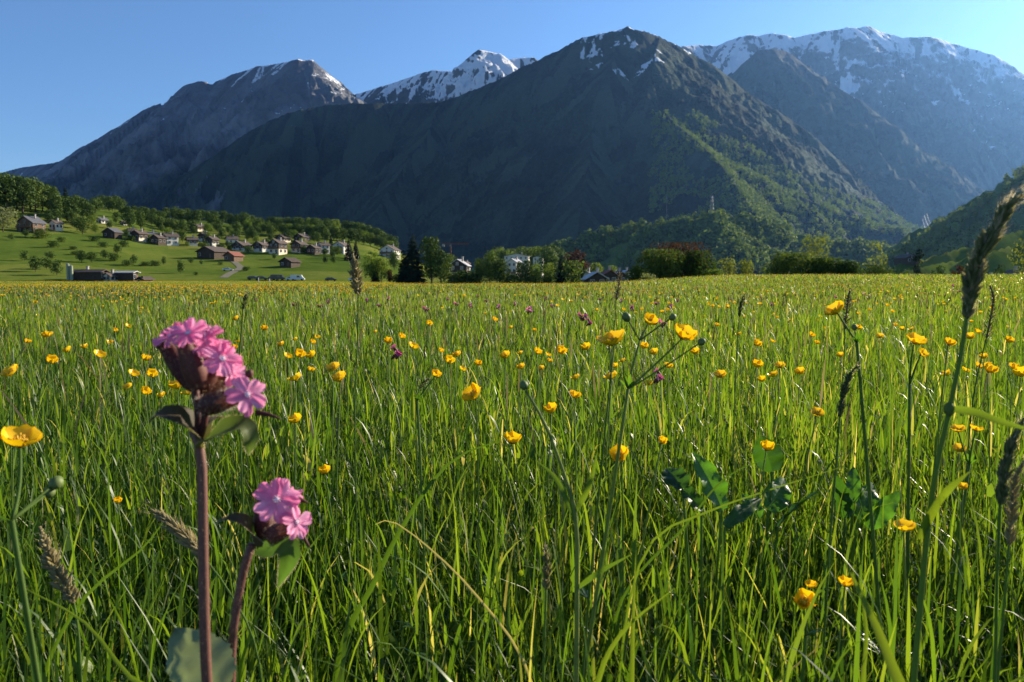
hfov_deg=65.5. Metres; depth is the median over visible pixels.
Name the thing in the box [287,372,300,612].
buttercup
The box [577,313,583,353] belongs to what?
red campion
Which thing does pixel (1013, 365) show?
buttercup
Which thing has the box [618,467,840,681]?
grass stalk
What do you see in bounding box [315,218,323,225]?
tree
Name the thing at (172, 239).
chalet
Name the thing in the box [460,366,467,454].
buttercup
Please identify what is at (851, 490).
dock plant
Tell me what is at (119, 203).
tree
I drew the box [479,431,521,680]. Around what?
buttercup
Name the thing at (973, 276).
foxtail grass
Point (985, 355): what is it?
buttercup
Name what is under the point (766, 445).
buttercup
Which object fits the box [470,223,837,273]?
hill
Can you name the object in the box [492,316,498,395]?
buttercup
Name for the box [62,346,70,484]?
buttercup
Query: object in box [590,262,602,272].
tree
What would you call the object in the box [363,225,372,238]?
tree
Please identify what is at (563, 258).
tree
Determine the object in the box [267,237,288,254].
chalet
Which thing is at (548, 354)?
buttercup
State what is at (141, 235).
chalet
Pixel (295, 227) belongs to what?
tree
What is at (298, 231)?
tree
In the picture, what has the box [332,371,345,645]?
buttercup
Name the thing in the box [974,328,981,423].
buttercup
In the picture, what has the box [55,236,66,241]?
shrub
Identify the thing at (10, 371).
buttercup
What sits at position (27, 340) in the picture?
buttercup
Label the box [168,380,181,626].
buttercup
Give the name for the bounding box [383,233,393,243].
tree
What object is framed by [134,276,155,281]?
shed
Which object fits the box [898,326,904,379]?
buttercup
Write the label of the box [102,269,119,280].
farmhouse
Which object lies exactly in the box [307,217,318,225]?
tree
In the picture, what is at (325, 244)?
chalet
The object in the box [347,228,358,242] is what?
tree
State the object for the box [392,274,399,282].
shrub
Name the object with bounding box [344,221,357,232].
tree
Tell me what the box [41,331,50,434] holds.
buttercup
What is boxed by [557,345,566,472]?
buttercup
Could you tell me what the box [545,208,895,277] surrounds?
knoll woodland
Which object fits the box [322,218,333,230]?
tree
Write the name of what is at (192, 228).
tree
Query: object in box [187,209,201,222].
tree
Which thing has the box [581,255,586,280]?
conifer tree
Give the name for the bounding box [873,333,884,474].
buttercup
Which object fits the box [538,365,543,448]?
buttercup
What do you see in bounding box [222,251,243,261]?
barn
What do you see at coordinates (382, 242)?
tree
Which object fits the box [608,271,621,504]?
grass stalk
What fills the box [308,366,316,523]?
buttercup
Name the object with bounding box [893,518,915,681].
buttercup
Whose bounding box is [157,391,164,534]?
buttercup
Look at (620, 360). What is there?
buttercup
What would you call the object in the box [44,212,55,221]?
tree
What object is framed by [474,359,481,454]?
buttercup
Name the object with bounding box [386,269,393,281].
copper beech
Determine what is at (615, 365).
buttercup
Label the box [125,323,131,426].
buttercup
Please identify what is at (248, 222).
tree
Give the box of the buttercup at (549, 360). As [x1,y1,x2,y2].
[547,358,552,417]
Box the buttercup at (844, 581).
[835,575,853,681]
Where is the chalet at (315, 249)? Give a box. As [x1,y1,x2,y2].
[306,243,321,254]
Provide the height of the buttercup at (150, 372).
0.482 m
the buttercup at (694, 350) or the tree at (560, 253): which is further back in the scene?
the tree at (560, 253)
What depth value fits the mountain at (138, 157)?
4708.72 m
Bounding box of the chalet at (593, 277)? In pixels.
[580,267,609,282]
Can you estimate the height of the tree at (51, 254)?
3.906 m
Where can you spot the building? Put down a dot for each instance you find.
(521, 257)
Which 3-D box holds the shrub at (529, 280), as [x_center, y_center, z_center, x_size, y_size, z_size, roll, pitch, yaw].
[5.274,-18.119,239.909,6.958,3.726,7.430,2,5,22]
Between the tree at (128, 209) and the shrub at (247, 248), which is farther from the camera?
the tree at (128, 209)
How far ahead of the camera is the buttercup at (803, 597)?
0.71 m
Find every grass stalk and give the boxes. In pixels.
[26,589,142,681]
[32,523,82,681]
[45,513,169,676]
[145,501,262,681]
[238,291,249,643]
[332,437,509,681]
[347,253,363,674]
[375,520,532,681]
[415,378,428,665]
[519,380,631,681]
[541,543,552,681]
[595,589,673,681]
[601,456,771,681]
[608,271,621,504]
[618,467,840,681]
[629,555,635,681]
[729,292,744,567]
[820,363,859,681]
[827,288,852,655]
[843,559,904,681]
[858,573,868,681]
[960,285,998,563]
[992,410,1023,681]
[996,455,1023,681]
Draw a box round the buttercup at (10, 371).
[0,367,16,596]
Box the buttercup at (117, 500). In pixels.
[113,496,161,655]
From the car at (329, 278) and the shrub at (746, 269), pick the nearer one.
the shrub at (746, 269)
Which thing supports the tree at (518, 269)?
on the ground at (14, 266)
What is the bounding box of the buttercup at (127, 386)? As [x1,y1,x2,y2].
[122,383,131,497]
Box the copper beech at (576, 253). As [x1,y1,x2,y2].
[564,249,590,278]
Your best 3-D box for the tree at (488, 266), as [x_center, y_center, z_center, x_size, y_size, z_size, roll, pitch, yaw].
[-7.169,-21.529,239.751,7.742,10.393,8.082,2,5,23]
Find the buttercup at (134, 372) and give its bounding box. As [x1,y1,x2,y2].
[129,369,147,522]
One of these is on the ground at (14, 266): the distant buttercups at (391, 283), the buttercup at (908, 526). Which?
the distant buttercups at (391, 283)
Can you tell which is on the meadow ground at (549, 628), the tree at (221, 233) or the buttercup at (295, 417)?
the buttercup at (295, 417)
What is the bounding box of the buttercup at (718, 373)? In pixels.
[713,369,726,525]
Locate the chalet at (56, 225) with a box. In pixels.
[48,218,64,230]
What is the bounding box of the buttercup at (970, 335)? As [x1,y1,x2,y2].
[960,332,974,497]
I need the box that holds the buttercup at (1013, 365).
[1002,362,1018,566]
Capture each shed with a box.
[114,271,140,281]
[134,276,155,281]
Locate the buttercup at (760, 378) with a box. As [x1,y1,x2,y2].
[756,375,765,491]
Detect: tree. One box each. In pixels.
[0,172,27,211]
[0,206,17,231]
[8,176,38,212]
[20,250,27,260]
[24,177,38,209]
[25,179,47,211]
[28,256,45,271]
[39,184,59,209]
[40,257,52,268]
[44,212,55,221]
[44,251,56,258]
[48,194,64,213]
[48,209,62,219]
[48,259,63,273]
[59,196,81,216]
[62,207,74,220]
[63,186,67,203]
[64,210,76,221]
[71,216,92,233]
[72,197,90,215]
[74,250,87,261]
[81,203,97,217]
[86,252,98,261]
[87,197,104,211]
[87,215,96,223]
[91,222,98,232]
[98,195,106,209]
[99,249,109,258]
[102,196,113,209]
[105,220,113,227]
[112,211,120,219]
[113,243,122,253]
[114,198,126,209]
[117,205,124,214]
[120,212,136,227]
[121,205,133,215]
[123,229,128,235]
[130,254,137,262]
[134,210,146,227]
[141,207,150,221]
[146,213,155,224]
[152,210,166,217]
[155,216,163,224]
[161,210,170,218]
[162,227,172,232]
[163,218,174,229]
[168,206,177,218]
[169,219,180,230]
[173,208,186,220]
[177,222,189,230]
[177,229,186,241]
[177,259,184,272]
[184,208,191,217]
[186,219,197,227]
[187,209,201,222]
[190,226,197,231]
[197,209,204,219]
[202,223,213,232]
[203,210,220,220]
[207,214,216,224]
[213,224,221,231]
[215,219,224,227]
[217,228,226,236]
[218,210,227,222]
[225,213,233,226]
[231,221,241,229]
[233,214,240,223]
[236,212,250,226]
[242,218,253,225]
[247,228,256,239]
[251,217,265,227]
[253,235,259,241]
[262,222,270,230]
[265,225,275,233]
[270,222,277,231]
[273,217,285,226]
[276,223,285,232]
[282,229,293,239]
[283,217,291,226]
[284,223,294,230]
[291,223,301,232]
[292,224,301,233]
[294,217,303,225]
[300,224,312,235]
[303,218,309,225]
[306,224,314,236]
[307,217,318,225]
[310,231,316,241]
[314,225,323,236]
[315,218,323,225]
[315,232,320,241]
[318,225,329,237]
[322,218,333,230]
[322,231,330,240]
[322,248,328,254]
[328,226,339,240]
[330,219,340,226]
[332,227,342,240]
[338,227,348,241]
[340,220,352,234]
[343,239,352,260]
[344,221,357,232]
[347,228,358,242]
[350,222,363,232]
[352,229,362,241]
[353,240,360,258]
[356,222,365,232]
[358,230,370,244]
[362,250,381,280]
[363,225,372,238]
[365,232,374,245]
[368,227,384,242]
[370,273,379,281]
[371,257,390,282]
[373,234,381,246]
[378,237,386,247]
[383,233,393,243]
[386,252,399,267]
[387,236,397,242]
[397,250,411,283]
[398,234,427,283]
[418,236,448,283]
[429,253,454,283]
[446,254,457,274]
[475,252,502,282]
[475,264,483,282]
[486,250,497,264]
[490,258,512,282]
[496,250,509,269]
[513,261,523,282]
[517,247,530,256]
[518,250,530,263]
[521,259,533,281]
[524,247,538,273]
[529,263,543,282]
[535,250,558,277]
[537,247,557,265]
[540,262,555,282]
[550,243,561,272]
[555,251,565,267]
[555,258,566,283]
[557,253,568,273]
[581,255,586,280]
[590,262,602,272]
[608,265,616,270]
[801,231,832,265]
[862,241,887,273]
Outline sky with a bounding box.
[0,0,1023,172]
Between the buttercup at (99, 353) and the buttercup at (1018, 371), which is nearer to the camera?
the buttercup at (1018, 371)
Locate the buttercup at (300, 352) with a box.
[295,348,307,576]
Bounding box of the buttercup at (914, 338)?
[905,332,935,679]
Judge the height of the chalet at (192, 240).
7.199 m
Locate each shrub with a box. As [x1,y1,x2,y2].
[31,228,52,238]
[46,241,59,246]
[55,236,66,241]
[88,236,99,240]
[96,242,109,246]
[107,253,121,260]
[118,240,128,246]
[121,259,134,265]
[125,235,136,240]
[138,261,151,265]
[150,260,161,265]
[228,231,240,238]
[241,246,251,251]
[242,266,250,270]
[330,246,341,254]
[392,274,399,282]
[444,272,464,283]
[453,270,476,283]
[467,273,484,283]
[499,273,523,283]
[521,275,541,283]
[536,276,555,283]
[555,260,587,283]
[625,265,650,281]
[634,248,685,280]
[639,273,657,280]
[642,242,713,278]
[671,250,717,277]
[705,269,724,275]
[718,255,735,275]
[734,258,753,275]
[759,252,817,277]
[799,257,847,276]
[825,260,867,276]
[860,264,899,276]
[912,249,924,274]
[930,265,945,274]
[951,265,964,274]
[994,264,1003,274]
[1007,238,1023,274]
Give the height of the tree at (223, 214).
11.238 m
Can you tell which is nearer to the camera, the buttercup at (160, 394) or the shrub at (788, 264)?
the buttercup at (160, 394)
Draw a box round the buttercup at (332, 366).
[325,362,339,583]
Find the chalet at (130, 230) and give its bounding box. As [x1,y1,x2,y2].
[126,226,137,235]
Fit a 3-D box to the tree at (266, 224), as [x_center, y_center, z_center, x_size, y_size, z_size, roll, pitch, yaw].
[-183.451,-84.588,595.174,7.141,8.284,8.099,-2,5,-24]
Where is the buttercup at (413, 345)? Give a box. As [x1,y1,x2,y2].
[409,341,421,546]
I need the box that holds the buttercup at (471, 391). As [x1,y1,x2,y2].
[462,382,480,681]
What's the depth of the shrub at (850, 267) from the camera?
58.61 m
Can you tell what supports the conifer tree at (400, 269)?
on the ground at (14, 266)
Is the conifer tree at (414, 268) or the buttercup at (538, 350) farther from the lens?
the conifer tree at (414, 268)
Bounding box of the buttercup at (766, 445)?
[728,439,774,681]
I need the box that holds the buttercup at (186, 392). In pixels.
[181,390,193,609]
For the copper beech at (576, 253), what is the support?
on the ground at (14, 266)
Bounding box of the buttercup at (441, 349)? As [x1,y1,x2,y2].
[438,347,445,442]
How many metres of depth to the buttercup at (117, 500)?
1.16 m
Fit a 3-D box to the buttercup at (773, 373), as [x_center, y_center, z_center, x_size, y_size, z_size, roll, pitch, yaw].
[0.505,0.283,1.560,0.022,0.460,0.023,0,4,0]
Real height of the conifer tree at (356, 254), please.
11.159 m
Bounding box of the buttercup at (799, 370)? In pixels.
[792,367,803,497]
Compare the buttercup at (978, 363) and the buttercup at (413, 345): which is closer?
the buttercup at (413, 345)
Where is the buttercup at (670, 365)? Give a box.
[665,362,672,517]
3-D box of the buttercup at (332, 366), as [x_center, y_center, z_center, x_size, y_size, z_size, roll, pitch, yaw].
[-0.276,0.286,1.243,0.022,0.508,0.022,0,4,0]
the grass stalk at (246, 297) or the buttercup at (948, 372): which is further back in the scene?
the buttercup at (948, 372)
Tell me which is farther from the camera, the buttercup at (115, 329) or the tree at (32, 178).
the tree at (32, 178)
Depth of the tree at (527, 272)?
239.15 m
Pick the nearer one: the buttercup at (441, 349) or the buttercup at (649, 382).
the buttercup at (649, 382)
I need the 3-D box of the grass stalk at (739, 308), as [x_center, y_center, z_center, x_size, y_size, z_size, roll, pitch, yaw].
[0.373,0.221,1.323,0.020,0.604,0.022,0,4,0]
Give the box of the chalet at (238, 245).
[231,239,251,250]
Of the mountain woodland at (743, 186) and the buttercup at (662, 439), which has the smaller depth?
the buttercup at (662, 439)
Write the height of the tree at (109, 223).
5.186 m
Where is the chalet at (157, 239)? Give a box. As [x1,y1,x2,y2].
[149,233,167,245]
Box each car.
[256,276,266,279]
[325,277,336,280]
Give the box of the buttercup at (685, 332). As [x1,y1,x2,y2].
[583,312,705,681]
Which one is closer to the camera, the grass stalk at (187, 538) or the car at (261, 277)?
the grass stalk at (187, 538)
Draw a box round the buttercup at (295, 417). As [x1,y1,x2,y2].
[288,413,300,663]
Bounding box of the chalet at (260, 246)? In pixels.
[252,240,268,251]
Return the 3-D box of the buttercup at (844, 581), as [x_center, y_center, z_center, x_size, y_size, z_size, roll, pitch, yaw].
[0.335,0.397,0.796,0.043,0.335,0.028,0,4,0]
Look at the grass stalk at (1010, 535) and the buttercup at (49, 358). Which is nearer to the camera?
the grass stalk at (1010, 535)
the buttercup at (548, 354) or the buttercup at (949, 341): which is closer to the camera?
the buttercup at (949, 341)
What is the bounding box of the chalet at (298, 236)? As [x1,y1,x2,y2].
[293,232,310,241]
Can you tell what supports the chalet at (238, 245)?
on the ground at (14, 266)
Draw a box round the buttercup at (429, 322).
[426,320,432,402]
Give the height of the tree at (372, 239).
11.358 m
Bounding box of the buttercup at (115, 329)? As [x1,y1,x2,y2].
[113,328,119,372]
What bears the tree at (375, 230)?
on the ground at (14, 266)
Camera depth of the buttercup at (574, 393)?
1.11 m
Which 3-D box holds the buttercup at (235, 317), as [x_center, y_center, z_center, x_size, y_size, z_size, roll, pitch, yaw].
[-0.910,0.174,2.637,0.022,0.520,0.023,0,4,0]
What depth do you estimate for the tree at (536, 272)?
238.92 m
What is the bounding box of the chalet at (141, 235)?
[130,228,149,241]
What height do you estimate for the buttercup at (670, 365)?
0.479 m
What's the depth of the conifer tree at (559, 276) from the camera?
239.13 m
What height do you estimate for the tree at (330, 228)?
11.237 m
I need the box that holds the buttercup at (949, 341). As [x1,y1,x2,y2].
[899,337,956,666]
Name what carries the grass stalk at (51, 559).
on the meadow ground at (549, 628)
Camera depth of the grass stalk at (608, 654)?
0.55 m
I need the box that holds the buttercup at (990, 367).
[980,361,998,654]
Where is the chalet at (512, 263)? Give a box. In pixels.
[507,256,521,276]
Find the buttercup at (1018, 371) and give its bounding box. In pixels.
[1003,366,1023,644]
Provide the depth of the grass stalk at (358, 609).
0.80 m
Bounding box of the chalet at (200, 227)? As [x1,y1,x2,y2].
[190,223,205,231]
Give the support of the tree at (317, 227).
on the ground at (14, 266)
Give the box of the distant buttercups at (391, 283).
[0,273,1023,301]
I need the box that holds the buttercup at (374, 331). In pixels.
[373,330,376,366]
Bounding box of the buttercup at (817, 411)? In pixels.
[782,406,824,614]
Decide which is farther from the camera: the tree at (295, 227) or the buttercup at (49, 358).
the tree at (295, 227)
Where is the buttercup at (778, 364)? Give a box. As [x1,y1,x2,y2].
[772,361,785,550]
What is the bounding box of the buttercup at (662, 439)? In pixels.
[620,435,667,681]
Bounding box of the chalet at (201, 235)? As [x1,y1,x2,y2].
[197,231,211,240]
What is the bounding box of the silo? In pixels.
[66,263,73,280]
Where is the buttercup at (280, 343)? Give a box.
[277,341,283,478]
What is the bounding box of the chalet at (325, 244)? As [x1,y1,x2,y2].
[317,240,330,253]
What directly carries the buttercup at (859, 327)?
on the meadow ground at (549, 628)
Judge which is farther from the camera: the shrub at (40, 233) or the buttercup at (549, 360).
the shrub at (40, 233)
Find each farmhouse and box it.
[73,266,109,280]
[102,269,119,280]
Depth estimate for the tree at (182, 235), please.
472.39 m
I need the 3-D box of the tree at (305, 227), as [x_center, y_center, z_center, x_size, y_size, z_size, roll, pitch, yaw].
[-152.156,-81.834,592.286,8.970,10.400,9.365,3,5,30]
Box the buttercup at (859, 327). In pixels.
[857,325,862,390]
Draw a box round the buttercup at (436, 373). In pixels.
[395,369,441,674]
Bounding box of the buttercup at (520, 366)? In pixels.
[516,363,524,557]
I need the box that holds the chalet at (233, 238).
[224,234,239,242]
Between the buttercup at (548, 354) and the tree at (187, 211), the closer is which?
the buttercup at (548, 354)
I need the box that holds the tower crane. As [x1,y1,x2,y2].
[442,243,467,253]
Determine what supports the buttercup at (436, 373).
on the meadow ground at (549, 628)
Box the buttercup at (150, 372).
[146,368,160,527]
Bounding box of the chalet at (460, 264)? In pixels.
[448,256,470,282]
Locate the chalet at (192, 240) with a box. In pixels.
[185,235,198,246]
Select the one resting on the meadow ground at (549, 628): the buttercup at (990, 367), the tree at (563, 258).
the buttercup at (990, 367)
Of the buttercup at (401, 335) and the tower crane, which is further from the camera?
the tower crane
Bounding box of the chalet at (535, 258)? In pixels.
[532,254,543,277]
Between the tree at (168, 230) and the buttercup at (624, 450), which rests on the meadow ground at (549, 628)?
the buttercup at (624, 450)
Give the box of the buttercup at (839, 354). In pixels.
[835,352,843,427]
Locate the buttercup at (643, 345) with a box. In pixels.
[640,342,648,498]
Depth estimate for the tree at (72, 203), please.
490.45 m
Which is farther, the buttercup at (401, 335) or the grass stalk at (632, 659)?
the buttercup at (401, 335)
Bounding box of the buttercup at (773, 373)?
[764,369,777,528]
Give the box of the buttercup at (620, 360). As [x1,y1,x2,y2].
[618,357,624,436]
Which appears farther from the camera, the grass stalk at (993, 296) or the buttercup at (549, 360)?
the buttercup at (549, 360)
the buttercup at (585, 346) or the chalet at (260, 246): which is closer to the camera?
the buttercup at (585, 346)
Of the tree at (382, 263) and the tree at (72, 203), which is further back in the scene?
the tree at (72, 203)
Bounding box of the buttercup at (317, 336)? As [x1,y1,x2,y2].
[315,335,319,384]
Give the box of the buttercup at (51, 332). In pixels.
[49,331,54,444]
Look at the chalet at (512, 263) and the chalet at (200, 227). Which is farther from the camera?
the chalet at (200, 227)
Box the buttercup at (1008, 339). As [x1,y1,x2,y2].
[1005,336,1014,436]
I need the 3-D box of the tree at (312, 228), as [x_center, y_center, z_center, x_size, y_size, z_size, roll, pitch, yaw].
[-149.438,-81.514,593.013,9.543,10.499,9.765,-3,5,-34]
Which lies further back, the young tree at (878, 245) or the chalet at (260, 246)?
the chalet at (260, 246)
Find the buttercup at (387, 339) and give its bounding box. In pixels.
[384,337,391,479]
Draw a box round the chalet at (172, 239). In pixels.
[162,231,179,245]
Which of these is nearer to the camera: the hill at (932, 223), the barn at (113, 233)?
the barn at (113, 233)
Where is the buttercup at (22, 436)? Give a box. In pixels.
[0,424,63,681]
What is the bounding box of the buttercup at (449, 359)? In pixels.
[445,354,454,566]
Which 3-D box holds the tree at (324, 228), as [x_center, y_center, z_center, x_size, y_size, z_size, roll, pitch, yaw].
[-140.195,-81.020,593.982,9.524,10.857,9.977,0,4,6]
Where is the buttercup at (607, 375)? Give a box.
[602,370,616,629]
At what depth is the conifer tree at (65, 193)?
517.11 m
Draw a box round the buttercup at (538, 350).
[534,347,542,481]
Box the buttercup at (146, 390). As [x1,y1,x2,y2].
[141,386,156,583]
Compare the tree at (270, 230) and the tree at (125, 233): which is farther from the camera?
the tree at (270, 230)
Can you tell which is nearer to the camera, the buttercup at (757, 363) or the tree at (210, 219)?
the buttercup at (757, 363)
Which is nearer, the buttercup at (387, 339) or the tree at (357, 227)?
the buttercup at (387, 339)
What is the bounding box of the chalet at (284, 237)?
[274,234,290,241]
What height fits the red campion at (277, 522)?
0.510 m
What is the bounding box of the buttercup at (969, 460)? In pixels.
[936,423,983,681]
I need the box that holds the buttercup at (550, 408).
[543,402,556,642]
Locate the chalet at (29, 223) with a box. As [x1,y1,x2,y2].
[15,214,46,232]
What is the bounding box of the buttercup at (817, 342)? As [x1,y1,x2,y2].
[814,340,819,406]
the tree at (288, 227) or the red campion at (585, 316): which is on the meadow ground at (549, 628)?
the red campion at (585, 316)
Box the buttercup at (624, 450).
[609,443,630,636]
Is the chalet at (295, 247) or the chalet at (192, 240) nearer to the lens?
the chalet at (295, 247)
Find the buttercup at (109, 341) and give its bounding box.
[107,340,112,404]
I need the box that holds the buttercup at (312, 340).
[310,339,316,397]
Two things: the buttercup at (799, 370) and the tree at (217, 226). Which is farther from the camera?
the tree at (217, 226)
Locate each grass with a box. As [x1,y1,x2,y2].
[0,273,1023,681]
[910,184,1023,681]
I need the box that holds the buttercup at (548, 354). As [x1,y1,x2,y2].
[546,352,551,423]
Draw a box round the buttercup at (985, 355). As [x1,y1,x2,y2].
[973,353,987,483]
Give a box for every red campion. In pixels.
[149,317,281,681]
[215,478,311,681]
[390,344,402,514]
[525,308,532,345]
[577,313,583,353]
[580,313,587,369]
[586,317,592,379]
[653,367,664,524]
[658,318,667,374]
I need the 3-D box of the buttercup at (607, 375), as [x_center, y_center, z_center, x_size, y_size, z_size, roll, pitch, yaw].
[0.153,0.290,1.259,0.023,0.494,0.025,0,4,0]
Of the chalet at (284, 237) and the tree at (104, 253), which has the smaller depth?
the tree at (104, 253)
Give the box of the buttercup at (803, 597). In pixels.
[793,579,823,681]
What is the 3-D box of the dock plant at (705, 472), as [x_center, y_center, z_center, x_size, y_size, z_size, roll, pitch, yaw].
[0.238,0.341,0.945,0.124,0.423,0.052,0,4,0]
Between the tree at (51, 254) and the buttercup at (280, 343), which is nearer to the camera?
the buttercup at (280, 343)
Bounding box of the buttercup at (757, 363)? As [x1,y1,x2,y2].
[752,359,763,555]
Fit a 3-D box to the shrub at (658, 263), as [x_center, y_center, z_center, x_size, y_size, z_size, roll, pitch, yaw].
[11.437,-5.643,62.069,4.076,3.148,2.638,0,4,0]
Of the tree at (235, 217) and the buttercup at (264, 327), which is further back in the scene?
the tree at (235, 217)
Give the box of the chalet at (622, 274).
[614,268,627,280]
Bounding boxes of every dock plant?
[662,452,761,681]
[742,437,822,679]
[832,467,899,626]
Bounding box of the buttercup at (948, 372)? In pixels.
[933,368,950,544]
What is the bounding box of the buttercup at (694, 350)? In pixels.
[690,347,699,536]
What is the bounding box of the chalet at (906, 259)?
[892,252,917,264]
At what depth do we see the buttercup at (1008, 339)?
1.91 m
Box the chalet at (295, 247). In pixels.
[289,239,308,252]
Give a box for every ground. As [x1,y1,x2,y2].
[0,199,582,283]
[7,284,1017,681]
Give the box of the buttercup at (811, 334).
[809,331,815,425]
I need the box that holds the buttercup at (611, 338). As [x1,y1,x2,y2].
[573,329,624,681]
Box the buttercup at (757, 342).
[752,339,761,553]
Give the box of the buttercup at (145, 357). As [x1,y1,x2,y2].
[141,353,156,509]
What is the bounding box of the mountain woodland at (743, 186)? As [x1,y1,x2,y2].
[647,109,924,239]
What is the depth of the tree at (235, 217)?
686.81 m
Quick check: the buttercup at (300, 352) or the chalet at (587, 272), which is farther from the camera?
the chalet at (587, 272)
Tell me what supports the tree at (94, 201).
on the ground at (14, 266)
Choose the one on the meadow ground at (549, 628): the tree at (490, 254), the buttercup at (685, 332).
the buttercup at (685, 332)
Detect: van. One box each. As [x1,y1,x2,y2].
[270,274,284,279]
[290,275,304,280]
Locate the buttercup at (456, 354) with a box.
[452,351,460,520]
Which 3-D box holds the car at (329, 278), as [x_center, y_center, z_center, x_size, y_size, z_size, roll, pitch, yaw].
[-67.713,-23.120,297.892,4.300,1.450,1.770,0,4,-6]
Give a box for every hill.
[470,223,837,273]
[859,178,1023,268]
[861,230,1023,275]
[870,177,1012,257]
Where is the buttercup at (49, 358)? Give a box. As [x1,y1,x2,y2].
[45,354,63,523]
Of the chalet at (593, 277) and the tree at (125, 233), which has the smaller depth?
the chalet at (593, 277)
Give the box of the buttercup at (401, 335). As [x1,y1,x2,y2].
[399,333,407,446]
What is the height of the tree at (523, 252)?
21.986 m
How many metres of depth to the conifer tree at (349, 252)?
435.55 m
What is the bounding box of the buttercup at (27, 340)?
[24,338,37,493]
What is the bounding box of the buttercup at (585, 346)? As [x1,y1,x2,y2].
[580,342,590,561]
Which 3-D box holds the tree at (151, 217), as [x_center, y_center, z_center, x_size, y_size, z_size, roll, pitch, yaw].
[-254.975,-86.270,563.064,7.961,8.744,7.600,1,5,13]
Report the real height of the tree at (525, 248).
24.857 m
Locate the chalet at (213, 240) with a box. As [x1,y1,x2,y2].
[204,234,219,246]
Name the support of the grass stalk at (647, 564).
on the meadow ground at (549, 628)
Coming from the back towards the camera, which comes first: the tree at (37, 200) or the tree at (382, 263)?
the tree at (37, 200)
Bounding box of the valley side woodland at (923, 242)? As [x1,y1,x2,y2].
[858,165,1023,272]
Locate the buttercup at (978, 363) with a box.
[976,361,982,437]
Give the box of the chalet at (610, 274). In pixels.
[601,267,618,281]
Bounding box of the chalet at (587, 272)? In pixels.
[583,267,590,276]
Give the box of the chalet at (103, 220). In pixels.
[96,216,108,223]
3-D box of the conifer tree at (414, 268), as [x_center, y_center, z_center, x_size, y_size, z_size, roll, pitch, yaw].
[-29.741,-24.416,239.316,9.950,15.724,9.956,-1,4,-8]
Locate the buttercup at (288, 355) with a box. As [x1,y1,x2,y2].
[284,352,296,470]
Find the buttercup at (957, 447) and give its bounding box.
[946,443,966,670]
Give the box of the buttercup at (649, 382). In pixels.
[644,379,652,512]
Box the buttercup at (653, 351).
[648,348,657,468]
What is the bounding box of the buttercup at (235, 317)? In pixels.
[232,315,238,414]
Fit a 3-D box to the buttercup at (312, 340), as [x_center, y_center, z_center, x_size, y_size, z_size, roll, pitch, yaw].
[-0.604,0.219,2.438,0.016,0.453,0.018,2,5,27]
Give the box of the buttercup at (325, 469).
[318,464,351,679]
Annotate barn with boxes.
[101,227,123,238]
[195,246,229,258]
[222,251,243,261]
[278,257,300,267]
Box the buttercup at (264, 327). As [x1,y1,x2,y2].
[261,325,267,463]
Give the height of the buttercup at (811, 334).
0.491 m
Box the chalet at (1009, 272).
[1002,266,1022,274]
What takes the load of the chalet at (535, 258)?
on the ground at (14, 266)
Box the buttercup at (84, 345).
[80,343,88,485]
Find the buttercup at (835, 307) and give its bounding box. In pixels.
[824,300,885,681]
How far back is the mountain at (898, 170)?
4858.07 m
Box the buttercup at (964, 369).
[962,366,970,421]
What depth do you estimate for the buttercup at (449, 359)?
1.45 m
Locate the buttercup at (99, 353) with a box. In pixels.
[93,350,114,537]
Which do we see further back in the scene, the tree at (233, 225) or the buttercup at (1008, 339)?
the tree at (233, 225)
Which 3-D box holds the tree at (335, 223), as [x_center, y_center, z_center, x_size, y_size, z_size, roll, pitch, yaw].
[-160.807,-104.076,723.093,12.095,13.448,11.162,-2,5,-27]
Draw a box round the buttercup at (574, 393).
[570,390,580,504]
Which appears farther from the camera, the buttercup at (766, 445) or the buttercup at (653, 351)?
the buttercup at (653, 351)
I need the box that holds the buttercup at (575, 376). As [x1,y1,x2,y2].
[570,373,578,519]
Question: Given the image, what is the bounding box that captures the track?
[221,261,243,277]
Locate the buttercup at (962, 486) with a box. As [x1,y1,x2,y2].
[951,482,967,679]
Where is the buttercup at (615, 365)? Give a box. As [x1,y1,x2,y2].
[612,363,617,422]
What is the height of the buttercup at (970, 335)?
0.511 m
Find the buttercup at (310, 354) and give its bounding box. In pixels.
[306,350,314,571]
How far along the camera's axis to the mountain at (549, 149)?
3583.20 m
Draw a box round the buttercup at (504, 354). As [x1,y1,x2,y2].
[499,350,509,497]
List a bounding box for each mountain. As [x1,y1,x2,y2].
[3,59,366,224]
[131,26,912,268]
[354,50,536,103]
[681,26,1023,190]
[727,49,986,228]
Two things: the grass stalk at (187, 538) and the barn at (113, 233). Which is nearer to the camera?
the grass stalk at (187, 538)
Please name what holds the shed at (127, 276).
on the ground at (14, 266)
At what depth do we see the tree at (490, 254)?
682.72 m
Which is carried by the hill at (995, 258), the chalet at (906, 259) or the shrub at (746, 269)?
the chalet at (906, 259)
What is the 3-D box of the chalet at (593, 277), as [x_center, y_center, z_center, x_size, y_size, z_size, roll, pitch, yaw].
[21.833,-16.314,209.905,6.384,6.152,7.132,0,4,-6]
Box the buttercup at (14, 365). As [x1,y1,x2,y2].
[5,364,17,496]

